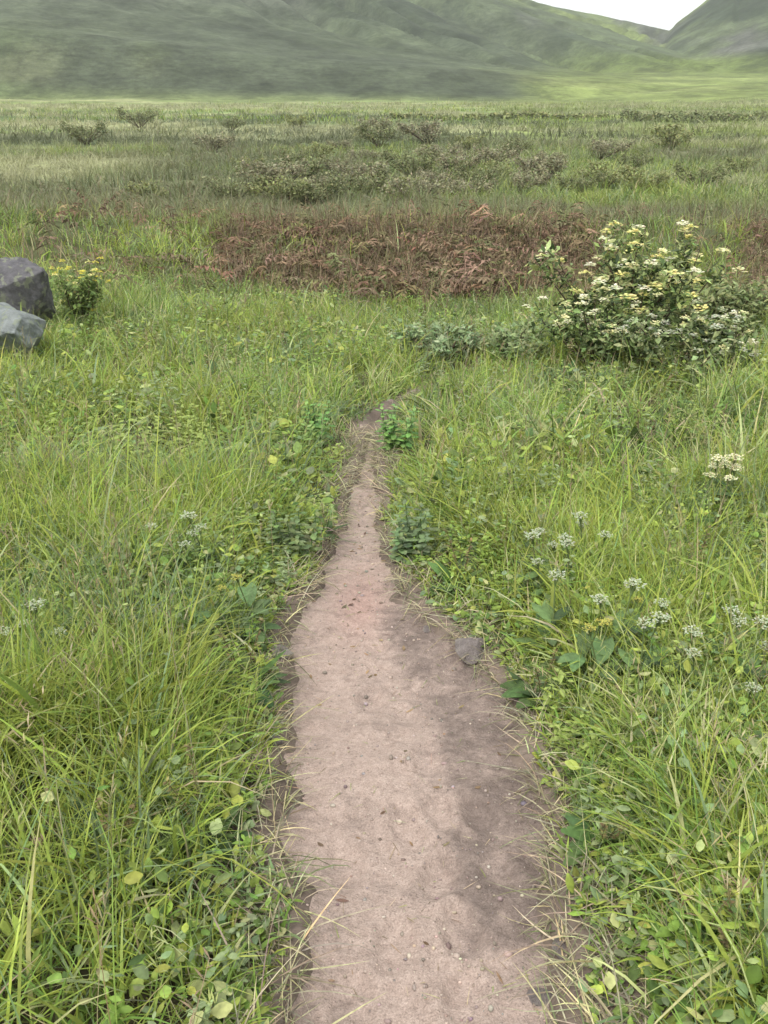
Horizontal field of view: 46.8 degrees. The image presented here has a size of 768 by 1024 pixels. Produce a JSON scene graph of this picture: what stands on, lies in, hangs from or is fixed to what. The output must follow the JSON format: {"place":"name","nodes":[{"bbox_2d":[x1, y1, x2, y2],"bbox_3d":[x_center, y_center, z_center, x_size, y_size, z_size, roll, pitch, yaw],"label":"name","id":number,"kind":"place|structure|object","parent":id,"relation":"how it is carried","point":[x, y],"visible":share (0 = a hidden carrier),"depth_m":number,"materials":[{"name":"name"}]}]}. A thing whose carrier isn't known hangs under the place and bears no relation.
{"place":"outdoors","nodes":[
{"label":"outdoors","id":0,"kind":"place"},
{"bbox_2d":[0,0,767,1023],"bbox_3d":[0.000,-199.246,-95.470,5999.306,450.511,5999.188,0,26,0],"label":"ground","id":1,"kind":"structure","parent":0,"point":[186,52],"depth_m":220.48,"materials":[{"name":"plant"}]},
{"bbox_2d":[0,302,45,359],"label":"boulder","id":2,"kind":"object","parent":1,"relation":"on","point":[12,319],"visible":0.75,"depth_m":8.54,"materials":[{"name":"stone"}]},
{"bbox_2d":[0,257,55,320],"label":"boulder","id":3,"kind":"object","parent":1,"relation":"on","point":[24,282],"visible":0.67,"depth_m":9.69,"materials":[{"name":"stone"}]},
{"bbox_2d":[8,598,67,664],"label":"wild flower","id":4,"kind":"object","parent":1,"relation":"on","point":[36,609],"visible":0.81,"depth_m":3.07,"materials":[{"name":"green plant"}]},
{"bbox_2d":[48,256,110,324],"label":"flowering shrub","id":5,"kind":"object","parent":1,"relation":"on","point":[86,288],"visible":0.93,"depth_m":10.39,"materials":[{"name":"green plant"}]},
{"bbox_2d":[57,117,110,144],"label":"valley shrub","id":6,"kind":"object","parent":1,"relation":"on","point":[72,131],"visible":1,"depth_m":57.60,"materials":[{"name":"green plant"}]},
{"bbox_2d":[58,793,171,894],"bbox_3d":[-0.693,0.794,2.256,0.297,0.336,0.297,-14,29,-26],"label":"dock plant","id":7,"kind":"object","parent":1,"relation":"on","point":[129,822],"visible":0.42,"depth_m":2.27,"materials":[{"name":"green plant"}]},
{"bbox_2d":[113,105,160,127],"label":"valley shrub","id":8,"kind":"object","parent":1,"relation":"on","point":[149,116],"visible":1,"depth_m":81.80,"materials":[{"name":"green plant"}]},
{"bbox_2d":[117,177,168,201],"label":"valley shrub","id":9,"kind":"object","parent":1,"relation":"on","point":[131,186],"visible":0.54,"depth_m":27.21,"materials":[{"name":"green plant"}]},
{"bbox_2d":[170,510,230,587],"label":"wild flower","id":10,"kind":"object","parent":1,"relation":"on","point":[190,521],"visible":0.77,"depth_m":3.88,"materials":[{"name":"green plant"}]},
{"bbox_2d":[150,744,251,859],"bbox_3d":[-0.501,0.778,2.340,0.287,0.290,0.260,8,27,16],"label":"dock plant","id":11,"kind":"object","parent":1,"relation":"on","point":[243,832],"visible":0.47,"depth_m":2.35,"materials":[{"name":"green plant"}]},
{"bbox_2d":[180,338,232,391],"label":"dock plant","id":12,"kind":"object","parent":1,"relation":"on","point":[213,366],"visible":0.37,"depth_m":7.86,"materials":[{"name":"green plant"}]},
{"bbox_2d":[189,131,237,151],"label":"valley shrub","id":13,"kind":"object","parent":1,"relation":"on","point":[218,141],"visible":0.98,"depth_m":54.86,"materials":[{"name":"green plant"}]},
{"bbox_2d":[189,584,237,627],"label":"wild flower","id":14,"kind":"object","parent":1,"relation":"on","point":[206,615],"visible":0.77,"depth_m":3.41,"materials":[{"name":"green plant"}]},
{"bbox_2d":[220,116,245,131],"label":"valley shrub","id":15,"kind":"object","parent":1,"relation":"on","point":[230,123],"visible":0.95,"depth_m":77.22,"materials":[{"name":"green plant"}]},
{"bbox_2d":[201,174,269,199],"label":"valley shrub","id":16,"kind":"object","parent":1,"relation":"on","point":[222,190],"visible":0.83,"depth_m":26.62,"materials":[{"name":"green plant"}]},
{"bbox_2d":[187,617,290,707],"bbox_3d":[-0.518,0.516,3.094,0.348,0.318,0.346,4,26,9],"label":"dock plant","id":17,"kind":"object","parent":1,"relation":"on","point":[270,664],"visible":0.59,"depth_m":3.14,"materials":[{"name":"green plant"}]},
{"bbox_2d":[228,573,281,644],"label":"leafy plant","id":18,"kind":"object","parent":1,"relation":"on","point":[244,591],"visible":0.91,"depth_m":3.48,"materials":[{"name":"green plant"}]},
{"bbox_2d":[233,155,309,189],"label":"valley shrub","id":19,"kind":"object","parent":1,"relation":"on","point":[273,169],"visible":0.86,"depth_m":31.73,"materials":[{"name":"green plant"}]},
{"bbox_2d":[242,173,312,204],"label":"valley shrub","id":20,"kind":"object","parent":1,"relation":"on","point":[272,190],"visible":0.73,"depth_m":26.32,"materials":[{"name":"green plant"}]},
{"bbox_2d":[271,644,293,659],"bbox_3d":[-0.394,0.538,3.393,0.075,0.049,0.081,-20,32,-36],"label":"stone","id":21,"kind":"object","parent":1,"relation":"on","point":[288,652],"visible":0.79,"depth_m":3.38,"materials":[{"name":"stone"}]},
{"bbox_2d":[277,148,310,162],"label":"valley shrub","id":22,"kind":"object","parent":1,"relation":"on","point":[299,155],"visible":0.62,"depth_m":41.68,"materials":[{"name":"green plant"}]},
{"bbox_2d":[264,505,323,564],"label":"nettle","id":23,"kind":"object","parent":1,"relation":"on","point":[304,543],"visible":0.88,"depth_m":4.27,"materials":[{"name":"green plant"}]},
{"bbox_2d":[284,112,315,126],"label":"valley shrub","id":24,"kind":"object","parent":1,"relation":"on","point":[294,121],"visible":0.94,"depth_m":81.37,"materials":[{"name":"green plant"}]},
{"bbox_2d":[275,148,335,181],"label":"valley shrub","id":25,"kind":"object","parent":1,"relation":"on","point":[317,162],"visible":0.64,"depth_m":33.56,"materials":[{"name":"green plant"}]},
{"bbox_2d":[279,173,344,205],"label":"valley shrub","id":26,"kind":"object","parent":1,"relation":"on","point":[305,191],"visible":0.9,"depth_m":26.07,"materials":[{"name":"green plant"}]},
{"bbox_2d":[301,399,335,447],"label":"nettle","id":27,"kind":"object","parent":1,"relation":"on","point":[319,424],"visible":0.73,"depth_m":6.34,"materials":[{"name":"green plant"}]},
{"bbox_2d":[302,140,336,158],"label":"valley shrub","id":28,"kind":"object","parent":1,"relation":"on","point":[316,150],"visible":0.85,"depth_m":47.20,"materials":[{"name":"green plant"}]},
{"bbox_2d":[308,504,349,542],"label":"dock plant","id":29,"kind":"object","parent":1,"relation":"on","point":[332,536],"visible":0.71,"depth_m":4.64,"materials":[{"name":"green plant"}]},
{"bbox_2d":[305,172,353,188],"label":"valley shrub","id":30,"kind":"object","parent":1,"relation":"on","point":[320,181],"visible":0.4,"depth_m":30.79,"materials":[{"name":"green plant"}]},
{"bbox_2d":[312,157,355,175],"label":"valley shrub","id":31,"kind":"object","parent":1,"relation":"on","point":[331,165],"visible":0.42,"depth_m":38.80,"materials":[{"name":"green plant"}]},
{"bbox_2d":[323,162,394,196],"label":"valley shrub","id":32,"kind":"object","parent":1,"relation":"on","point":[380,182],"visible":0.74,"depth_m":28.03,"materials":[{"name":"green plant"}]},
{"bbox_2d":[330,158,389,183],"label":"valley shrub","id":33,"kind":"object","parent":1,"relation":"on","point":[361,167],"visible":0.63,"depth_m":33.44,"materials":[{"name":"green plant"}]},
{"bbox_2d":[345,147,379,161],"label":"valley shrub","id":34,"kind":"object","parent":1,"relation":"on","point":[365,153],"visible":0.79,"depth_m":47.85,"materials":[{"name":"green plant"}]},
{"bbox_2d":[353,116,392,135],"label":"valley shrub","id":35,"kind":"object","parent":1,"relation":"on","point":[372,120],"visible":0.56,"depth_m":66.97,"materials":[{"name":"green plant"}]},
{"bbox_2d":[350,119,399,147],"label":"valley shrub","id":36,"kind":"object","parent":1,"relation":"on","point":[365,132],"visible":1,"depth_m":57.12,"materials":[{"name":"green plant"}]},
{"bbox_2d":[0,97,767,1023],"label":"grass","id":37,"kind":"structure","parent":1,"relation":"on","point":[96,711],"depth_m":4.22,"materials":[{"name":"plant"}]},
{"bbox_2d":[0,258,767,1023],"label":"undergrowth","id":38,"kind":"object","parent":1,"relation":"on","point":[220,1010],"visible":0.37,"depth_m":3.44,"materials":[{"name":"green plant"}]},
{"bbox_2d":[0,182,767,320],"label":"bracken","id":39,"kind":"object","parent":1,"relation":"on","point":[470,258],"visible":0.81,"depth_m":15.63,"materials":[{"name":"plant"}]},
{"bbox_2d":[375,403,420,452],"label":"nettle","id":40,"kind":"object","parent":1,"relation":"on","point":[389,435],"visible":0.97,"depth_m":6.13,"materials":[{"name":"green plant"}]},
{"bbox_2d":[371,173,424,194],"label":"valley shrub","id":41,"kind":"object","parent":1,"relation":"on","point":[401,178],"visible":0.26,"depth_m":29.86,"materials":[{"name":"green plant"}]},
{"bbox_2d":[89,411,707,1023],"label":"straw","id":42,"kind":"object","parent":1,"relation":"on","point":[545,859],"visible":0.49,"depth_m":2.37,"materials":[{"name":"plant"}]},
{"bbox_2d":[378,148,441,175],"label":"valley shrub","id":43,"kind":"object","parent":1,"relation":"on","point":[407,159],"visible":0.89,"depth_m":37.43,"materials":[{"name":"green plant"}]},
{"bbox_2d":[388,500,434,563],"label":"nettle","id":44,"kind":"object","parent":1,"relation":"on","point":[403,543],"visible":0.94,"depth_m":4.26,"materials":[{"name":"green plant"}]},
{"bbox_2d":[378,172,451,199],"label":"valley shrub","id":45,"kind":"object","parent":1,"relation":"on","point":[427,185],"visible":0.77,"depth_m":27.44,"materials":[{"name":"green plant"}]},
{"bbox_2d":[393,118,443,143],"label":"valley shrub","id":46,"kind":"object","parent":1,"relation":"on","point":[433,130],"visible":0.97,"depth_m":59.48,"materials":[{"name":"green plant"}]},
{"bbox_2d":[415,167,452,182],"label":"valley shrub","id":47,"kind":"object","parent":1,"relation":"on","point":[423,174],"visible":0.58,"depth_m":33.60,"materials":[{"name":"green plant"}]},
{"bbox_2d":[387,317,484,362],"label":"shrub","id":48,"kind":"object","parent":1,"relation":"on","point":[442,338],"visible":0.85,"depth_m":9.51,"materials":[{"name":"green plant"}]},
{"bbox_2d":[411,141,467,159],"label":"valley shrub","id":49,"kind":"object","parent":1,"relation":"on","point":[439,149],"visible":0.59,"depth_m":44.80,"materials":[{"name":"green plant"}]},
{"bbox_2d":[434,147,487,172],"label":"valley shrub","id":50,"kind":"object","parent":1,"relation":"on","point":[445,161],"visible":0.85,"depth_m":37.05,"materials":[{"name":"green plant"}]},
{"bbox_2d":[428,528,509,598],"bbox_3d":[0.382,0.211,3.938,0.376,0.339,0.362,1,26,3],"label":"dock plant","id":51,"kind":"object","parent":1,"relation":"on","point":[435,567],"visible":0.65,"depth_m":3.96,"materials":[{"name":"green plant"}]},
{"bbox_2d":[453,132,485,149],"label":"valley shrub","id":52,"kind":"object","parent":1,"relation":"on","point":[471,140],"visible":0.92,"depth_m":53.30,"materials":[{"name":"green plant"}]},
{"bbox_2d":[444,174,498,195],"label":"valley shrub","id":53,"kind":"object","parent":1,"relation":"on","point":[464,185],"visible":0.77,"depth_m":28.20,"materials":[{"name":"green plant"}]},
{"bbox_2d":[451,159,507,186],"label":"valley shrub","id":54,"kind":"object","parent":1,"relation":"on","point":[491,172],"visible":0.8,"depth_m":32.20,"materials":[{"name":"green plant"}]},
{"bbox_2d":[473,156,513,178],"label":"valley shrub","id":55,"kind":"object","parent":1,"relation":"on","point":[489,162],"visible":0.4,"depth_m":35.73,"materials":[{"name":"green plant"}]},
{"bbox_2d":[467,143,521,165],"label":"valley shrub","id":56,"kind":"object","parent":1,"relation":"on","point":[492,154],"visible":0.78,"depth_m":39.78,"materials":[{"name":"green plant"}]},
{"bbox_2d":[383,108,613,120],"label":"hedge","id":57,"kind":"object","parent":1,"relation":"on","point":[507,115],"visible":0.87,"depth_m":103.68,"materials":[{"name":"green plant"}]},
{"bbox_2d":[500,134,534,153],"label":"valley shrub","id":58,"kind":"object","parent":1,"relation":"on","point":[517,142],"visible":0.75,"depth_m":47.52,"materials":[{"name":"green plant"}]},
{"bbox_2d":[484,314,551,364],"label":"shrub","id":59,"kind":"object","parent":1,"relation":"on","point":[505,334],"visible":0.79,"depth_m":9.21,"materials":[{"name":"green plant"}]},
{"bbox_2d":[509,168,552,190],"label":"valley shrub","id":60,"kind":"object","parent":1,"relation":"on","point":[521,181],"visible":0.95,"depth_m":30.77,"materials":[{"name":"green plant"}]},
{"bbox_2d":[513,531,551,596],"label":"wild flower","id":61,"kind":"object","parent":1,"relation":"on","point":[532,574],"visible":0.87,"depth_m":3.70,"materials":[{"name":"green plant"}]},
{"bbox_2d":[523,558,544,605],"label":"wild flower","id":62,"kind":"object","parent":1,"relation":"on","point":[538,593],"visible":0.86,"depth_m":3.62,"materials":[{"name":"green plant"}]},
{"bbox_2d":[505,152,568,183],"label":"valley shrub","id":63,"kind":"object","parent":1,"relation":"on","point":[537,164],"visible":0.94,"depth_m":32.90,"materials":[{"name":"green plant"}]},
{"bbox_2d":[500,644,575,708],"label":"dock plant","id":64,"kind":"object","parent":1,"relation":"on","point":[517,686],"visible":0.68,"depth_m":3.05,"materials":[{"name":"green plant"}]},
{"bbox_2d":[514,569,571,654],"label":"wild flower","id":65,"kind":"object","parent":1,"relation":"on","point":[544,610],"visible":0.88,"depth_m":3.29,"materials":[{"name":"green plant"}]},
{"bbox_2d":[531,149,568,165],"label":"valley shrub","id":66,"kind":"object","parent":1,"relation":"on","point":[541,152],"visible":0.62,"depth_m":38.93,"materials":[{"name":"green plant"}]},
{"bbox_2d":[537,339,574,384],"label":"dock plant","id":67,"kind":"object","parent":1,"relation":"on","point":[561,367],"visible":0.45,"depth_m":8.55,"materials":[{"name":"green plant"}]},
{"bbox_2d":[552,938,565,959],"bbox_3d":[0.406,1.011,2.055,0.032,0.031,0.059,-12,28,-24],"label":"stone","id":68,"kind":"object","parent":1,"relation":"on","point":[563,945],"visible":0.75,"depth_m":2.05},
{"bbox_2d":[549,539,588,595],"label":"wild flower","id":69,"kind":"object","parent":1,"relation":"on","point":[566,545],"visible":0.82,"depth_m":3.66,"materials":[{"name":"green plant"}]},
{"bbox_2d":[560,511,596,570],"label":"wild flower","id":70,"kind":"object","parent":1,"relation":"on","point":[580,516],"visible":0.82,"depth_m":3.88,"materials":[{"name":"green plant"}]},
{"bbox_2d":[550,617,609,689],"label":"wild flower","id":71,"kind":"object","parent":1,"relation":"on","point":[570,658],"visible":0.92,"depth_m":3.02,"materials":[{"name":"green plant"}]},
{"bbox_2d":[554,169,605,194],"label":"valley shrub","id":72,"kind":"object","parent":1,"relation":"on","point":[588,184],"visible":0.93,"depth_m":29.23,"materials":[{"name":"green plant"}]},
{"bbox_2d":[576,594,614,659],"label":"wild flower","id":73,"kind":"object","parent":1,"relation":"on","point":[600,601],"visible":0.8,"depth_m":3.14,"materials":[{"name":"green plant"}]},
{"bbox_2d":[522,283,675,369],"bbox_3d":[2.187,-1.803,8.801,1.322,0.932,1.229,23,34,39],"label":"flowering shrub","id":74,"kind":"object","parent":1,"relation":"on","point":[590,333],"visible":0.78,"depth_m":8.66,"materials":[{"name":"green plant"}]},
{"bbox_2d":[572,623,626,714],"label":"wild flower","id":75,"kind":"object","parent":1,"relation":"on","point":[610,644],"visible":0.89,"depth_m":3.01,"materials":[{"name":"green plant"}]},
{"bbox_2d":[560,795,640,865],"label":"dock plant","id":76,"kind":"object","parent":1,"relation":"on","point":[572,830],"visible":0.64,"depth_m":2.32,"materials":[{"name":"green plant"}]},
{"bbox_2d":[571,618,636,650],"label":"wild flower","id":77,"kind":"object","parent":1,"relation":"on","point":[606,625],"visible":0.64,"depth_m":3.13,"materials":[{"name":"green plant"}]},
{"bbox_2d":[573,159,637,187],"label":"valley shrub","id":78,"kind":"object","parent":1,"relation":"on","point":[602,170],"visible":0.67,"depth_m":31.32,"materials":[{"name":"green plant"}]},
{"bbox_2d":[586,136,635,159],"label":"valley shrub","id":79,"kind":"object","parent":1,"relation":"on","point":[604,146],"visible":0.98,"depth_m":46.40,"materials":[{"name":"green plant"}]},
{"bbox_2d":[603,577,652,663],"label":"wild flower","id":80,"kind":"object","parent":1,"relation":"on","point":[621,614],"visible":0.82,"depth_m":3.13,"materials":[{"name":"green plant"}]},
{"bbox_2d":[602,616,659,692],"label":"wild flower","id":81,"kind":"object","parent":1,"relation":"on","point":[622,653],"visible":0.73,"depth_m":2.96,"materials":[{"name":"green plant"}]},
{"bbox_2d":[612,149,654,168],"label":"valley shrub","id":82,"kind":"object","parent":1,"relation":"on","point":[636,157],"visible":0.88,"depth_m":38.64,"materials":[{"name":"green plant"}]},
{"bbox_2d":[524,220,747,351],"bbox_3d":[2.482,-2.225,9.170,2.014,1.486,2.331,0,26,0],"label":"flowering shrub","id":83,"kind":"object","parent":1,"relation":"on","point":[638,282],"visible":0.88,"depth_m":8.91,"materials":[{"name":"green plant"}]},
{"bbox_2d":[610,164,673,192],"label":"valley shrub","id":84,"kind":"object","parent":1,"relation":"on","point":[660,178],"visible":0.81,"depth_m":29.61,"materials":[{"name":"green plant"}]},
{"bbox_2d":[610,611,681,691],"bbox_3d":[0.897,0.497,3.018,0.212,0.370,0.183,-12,28,-24],"label":"wild flower","id":85,"kind":"object","parent":1,"relation":"on","point":[645,654],"visible":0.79,"depth_m":2.99,"materials":[{"name":"green plant"}]},
{"bbox_2d":[617,409,678,463],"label":"dock plant","id":86,"kind":"object","parent":1,"relation":"on","point":[636,433],"visible":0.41,"depth_m":5.75,"materials":[{"name":"green plant"}]},
{"bbox_2d":[639,119,694,149],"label":"valley shrub","id":87,"kind":"object","parent":1,"relation":"on","point":[665,136],"visible":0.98,"depth_m":56.26,"materials":[{"name":"green plant"}]},
{"bbox_2d":[599,298,766,384],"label":"flowering shrub","id":88,"kind":"object","parent":1,"relation":"on","point":[692,322],"visible":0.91,"depth_m":8.03,"materials":[{"name":"green plant"}]},
{"bbox_2d":[671,647,710,698],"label":"wild flower","id":89,"kind":"object","parent":1,"relation":"on","point":[690,655],"visible":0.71,"depth_m":2.85,"materials":[{"name":"green plant"}]},
{"bbox_2d":[670,625,712,686],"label":"wild flower","id":90,"kind":"object","parent":1,"relation":"on","point":[695,632],"visible":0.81,"depth_m":2.89,"materials":[{"name":"green plant"}]},
{"bbox_2d":[617,108,767,122],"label":"hedge","id":91,"kind":"object","parent":1,"relation":"on","point":[638,116],"visible":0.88,"depth_m":95.65,"materials":[{"name":"green plant"}]},
{"bbox_2d":[670,159,734,188],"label":"valley shrub","id":92,"kind":"object","parent":1,"relation":"on","point":[704,172],"visible":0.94,"depth_m":32.22,"materials":[{"name":"green plant"}]},
{"bbox_2d":[658,872,761,1021],"bbox_3d":[0.754,0.940,1.874,0.318,0.296,0.282,15,29,28],"label":"dock plant","id":93,"kind":"object","parent":1,"relation":"on","point":[725,942],"visible":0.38,"depth_m":1.90,"materials":[{"name":"green plant"}]},
{"bbox_2d":[698,604,742,675],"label":"wild flower","id":94,"kind":"object","parent":1,"relation":"on","point":[733,612],"visible":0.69,"depth_m":3.03,"materials":[{"name":"green plant"}]},
{"bbox_2d":[705,454,735,517],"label":"wild flower","id":95,"kind":"object","parent":1,"relation":"on","point":[717,459],"visible":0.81,"depth_m":4.47,"materials":[{"name":"green plant"}]},
{"bbox_2d":[707,453,743,508],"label":"wild flower","id":96,"kind":"object","parent":1,"relation":"on","point":[729,455],"visible":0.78,"depth_m":4.51,"materials":[{"name":"green plant"}]},
{"bbox_2d":[690,275,767,328],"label":"shrub","id":97,"kind":"object","parent":1,"relation":"on","point":[727,297],"visible":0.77,"depth_m":10.51,"materials":[{"name":"green plant"}]},
{"bbox_2d":[714,616,747,680],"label":"wild flower","id":98,"kind":"object","parent":1,"relation":"on","point":[738,624],"visible":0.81,"depth_m":2.99,"materials":[{"name":"green plant"}]},
{"bbox_2d":[709,615,767,690],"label":"wild flower","id":99,"kind":"object","parent":1,"relation":"on","point":[758,661],"visible":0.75,"depth_m":2.88,"materials":[{"name":"green plant"}]},
{"bbox_2d":[722,155,761,171],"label":"valley shrub","id":100,"kind":"object","parent":1,"relation":"on","point":[742,162],"visible":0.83,"depth_m":42.14,"materials":[{"name":"green plant"}]},
{"bbox_2d":[247,378,567,1023],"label":"path","id":101,"kind":"structure","parent":0,"point":[471,905],"depth_m":2.56,"materials":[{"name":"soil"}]},
{"bbox_2d":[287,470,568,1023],"bbox_3d":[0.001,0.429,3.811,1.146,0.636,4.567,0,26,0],"label":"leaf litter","id":102,"kind":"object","parent":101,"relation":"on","point":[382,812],"visible":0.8,"depth_m":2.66,"materials":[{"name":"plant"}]},
{"bbox_2d":[455,637,485,664],"bbox_3d":[0.322,0.527,3.400,0.128,0.082,0.122,7,27,15],"label":"stone","id":103,"kind":"object","parent":101,"relation":"on","point":[462,648],"visible":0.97,"depth_m":3.37,"materials":[{"name":"stone"}]},
{"bbox_2d":[526,987,552,1005],"bbox_3d":[0.348,1.074,1.954,0.082,0.033,0.044,2,26,4],"label":"stone","id":104,"kind":"object","parent":101,"relation":"on","point":[534,999],"visible":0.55,"depth_m":1.95,"materials":[{"name":"stone"}]},
{"bbox_2d":[533,0,705,29],"label":"sky","id":105,"kind":"structure","parent":0,"point":[662,14],"materials":[{"name":"white"}]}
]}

